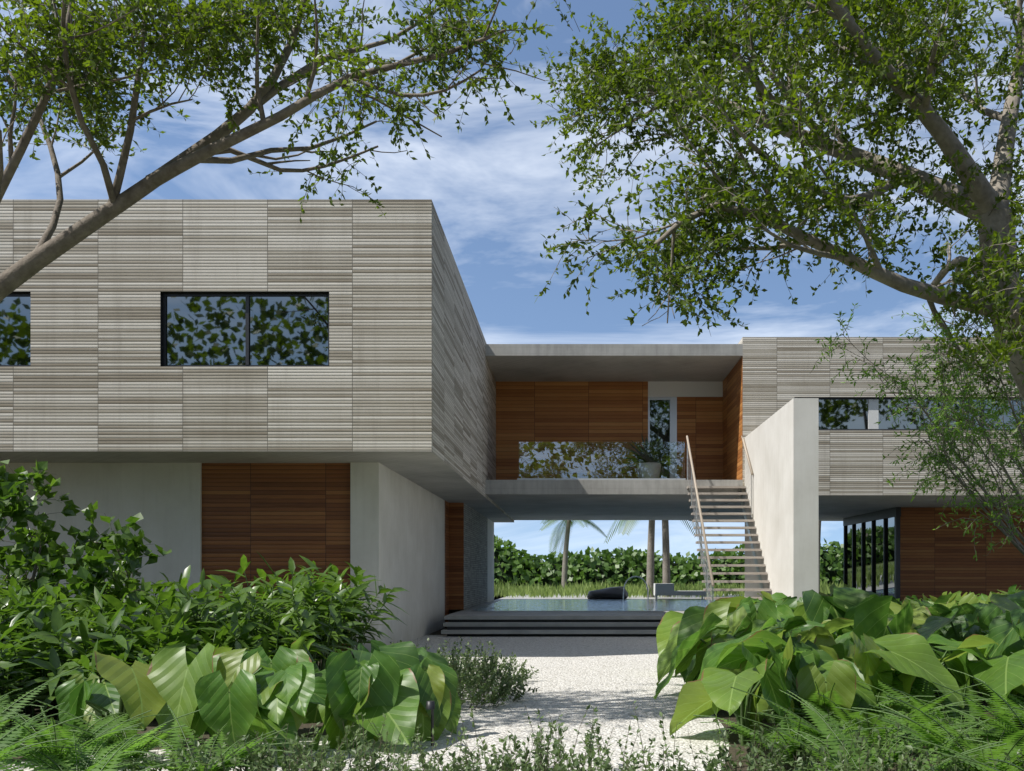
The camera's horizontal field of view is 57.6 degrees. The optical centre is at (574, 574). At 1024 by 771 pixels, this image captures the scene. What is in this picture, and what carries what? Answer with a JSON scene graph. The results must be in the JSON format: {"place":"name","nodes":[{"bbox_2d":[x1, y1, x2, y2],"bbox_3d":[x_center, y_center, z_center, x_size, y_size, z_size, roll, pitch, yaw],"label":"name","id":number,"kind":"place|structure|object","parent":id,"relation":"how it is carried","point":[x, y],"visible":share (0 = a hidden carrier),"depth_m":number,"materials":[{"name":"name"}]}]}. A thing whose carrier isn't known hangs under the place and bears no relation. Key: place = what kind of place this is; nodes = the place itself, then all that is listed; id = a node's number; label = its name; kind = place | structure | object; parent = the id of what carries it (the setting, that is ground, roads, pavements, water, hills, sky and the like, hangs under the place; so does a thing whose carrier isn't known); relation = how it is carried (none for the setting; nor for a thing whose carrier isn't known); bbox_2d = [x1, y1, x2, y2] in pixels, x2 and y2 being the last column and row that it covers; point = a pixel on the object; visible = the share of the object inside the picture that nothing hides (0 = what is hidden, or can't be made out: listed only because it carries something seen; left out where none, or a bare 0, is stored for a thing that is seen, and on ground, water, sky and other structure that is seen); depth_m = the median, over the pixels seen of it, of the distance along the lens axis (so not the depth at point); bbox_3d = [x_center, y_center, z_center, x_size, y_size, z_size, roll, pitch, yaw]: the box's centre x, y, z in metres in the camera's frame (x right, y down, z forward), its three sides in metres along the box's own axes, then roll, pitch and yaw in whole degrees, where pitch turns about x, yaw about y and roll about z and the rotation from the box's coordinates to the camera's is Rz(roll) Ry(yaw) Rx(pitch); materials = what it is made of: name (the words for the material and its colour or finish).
{"place":"outdoors","nodes":[
{"label":"outdoors","id":0,"kind":"place"},
{"bbox_2d":[0,0,554,301],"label":"oak tree","id":1,"kind":"object","parent":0,"point":[222,138],"visible":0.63,"depth_m":7.83,"materials":[{"name":"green plant"}]},
{"bbox_2d":[0,0,536,222],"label":"tree foliage","id":2,"kind":"object","parent":1,"relation":"attached to","point":[190,39],"visible":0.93,"depth_m":7.39,"materials":[{"name":"green plant"}]},
{"bbox_2d":[0,635,728,770],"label":"gravel path","id":3,"kind":"structure","parent":0,"point":[612,679],"depth_m":9.21,"materials":[{"name":"white gravel"}]},
{"bbox_2d":[426,701,434,745],"bbox_3d":[-1.100,1.140,7.093,0.070,0.360,0.137,0,0,0],"label":"path light","id":4,"kind":"object","parent":3,"relation":"on","point":[430,705],"visible":0.97,"depth_m":7.14,"materials":[{"name":"black metal"}]},
{"bbox_2d":[109,637,1023,770],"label":"groundcover shrubs","id":5,"kind":"object","parent":3,"relation":"on","point":[472,674],"visible":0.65,"depth_m":5.63,"materials":[{"name":"green plant"}]},
{"bbox_2d":[0,594,1023,770],"bbox_3d":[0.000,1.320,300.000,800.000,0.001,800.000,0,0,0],"label":"ground","id":6,"kind":"structure","parent":0,"point":[305,728],"depth_m":7.92,"materials":[{"name":"green plant"}]},
{"bbox_2d":[0,460,171,615],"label":"sea grape shrub","id":7,"kind":"object","parent":6,"relation":"on","point":[52,559],"visible":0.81,"depth_m":11.25,"materials":[{"name":"green plant"}]},
{"bbox_2d":[0,553,408,729],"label":"shrubs","id":8,"kind":"object","parent":6,"relation":"on","point":[41,637],"visible":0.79,"depth_m":9.43,"materials":[{"name":"green plant"}]},
{"bbox_2d":[0,199,1023,653],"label":"house","id":9,"kind":"structure","parent":6,"relation":"on","point":[218,387],"depth_m":15.50,"materials":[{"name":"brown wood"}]},
{"bbox_2d":[472,599,714,610],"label":"pool water","id":10,"kind":"structure","parent":9,"relation":"on","point":[593,605],"depth_m":27.24,"materials":[{"name":"blue liquid"}]},
{"bbox_2d":[517,478,685,479],"bbox_3d":[0.640,-2.755,22.480,4.080,0.950,0.060,0,0,0],"label":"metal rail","id":11,"kind":"object","parent":9,"relation":"on","point":[601,478],"visible":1,"depth_m":22.45,"materials":[{"name":"silver metal"}]},
{"bbox_2d":[587,586,627,598],"bbox_3d":[1.229,0.667,34.955,1.572,0.483,1.278,0,0,0],"label":"lounge chair","id":12,"kind":"object","parent":9,"relation":"on","point":[611,593],"visible":0.91,"depth_m":34.47,"materials":[{"name":"black"}]},
{"bbox_2d":[623,576,648,599],"bbox_3d":[2.200,0.466,33.600,0.938,0.870,0.044,0,0,0],"label":"pool handrail","id":13,"kind":"object","parent":9,"relation":"attached to","point":[643,580],"visible":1,"depth_m":33.58,"materials":[{"name":"silver metal"}]},
{"bbox_2d":[617,432,681,477],"bbox_3d":[1.879,-3.062,24.609,1.743,1.524,1.798,0,0,-39],"label":"potted plant","id":14,"kind":"object","parent":9,"relation":"on","point":[646,456],"visible":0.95,"depth_m":24.35,"materials":[{"name":"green plant"}]},
{"bbox_2d":[654,583,705,598],"bbox_3d":[3.950,0.610,35.000,1.900,0.580,0.800,0,0,0],"label":"lounge chair","id":15,"kind":"object","parent":9,"relation":"on","point":[663,589],"visible":0.9,"depth_m":34.60,"materials":[{"name":"white"}]},
{"bbox_2d":[686,435,770,603],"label":"staircase","id":16,"kind":"structure","parent":9,"relation":"attached to","point":[707,558],"depth_m":20.59,"materials":[{"name":"beige wood"}]},
{"bbox_2d":[0,652,1023,770],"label":"ferns","id":17,"kind":"object","parent":6,"relation":"on","point":[65,752],"visible":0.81,"depth_m":5.92,"materials":[{"name":"green plant"}]},
{"bbox_2d":[55,583,1023,764],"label":"large-leaved plants","id":18,"kind":"object","parent":6,"relation":"on","point":[844,638],"visible":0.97,"depth_m":7.35,"materials":[{"name":"green plant"}]},
{"bbox_2d":[530,0,1023,433],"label":"oak tree","id":19,"kind":"object","parent":6,"relation":"on","point":[984,194],"visible":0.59,"depth_m":8.37,"materials":[{"name":"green plant"}]},
{"bbox_2d":[809,303,1023,560],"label":"young tree","id":20,"kind":"object","parent":6,"relation":"on","point":[940,458],"visible":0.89,"depth_m":10.56,"materials":[{"name":"green plant"}]},
{"bbox_2d":[0,0,1023,562],"label":"sky","id":21,"kind":"structure","parent":0,"point":[493,192],"materials":[{"name":"blue"}]},
{"label":"lawn","id":22,"kind":"structure","parent":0},
{"bbox_2d":[494,535,843,587],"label":"sea grape hedge","id":23,"kind":"object","parent":22,"relation":"on","point":[512,565],"visible":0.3,"depth_m":59.45,"materials":[{"name":"green plant"}]},
{"bbox_2d":[494,578,843,597],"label":"dune grasses","id":24,"kind":"object","parent":22,"relation":"on","point":[508,589],"visible":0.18,"depth_m":38.96,"materials":[{"name":"green plant"}]},
{"bbox_2d":[540,520,820,596],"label":"palm trees","id":25,"kind":"object","parent":22,"relation":"on","point":[650,552],"visible":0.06,"depth_m":38.40,"materials":[{"name":"plant"}]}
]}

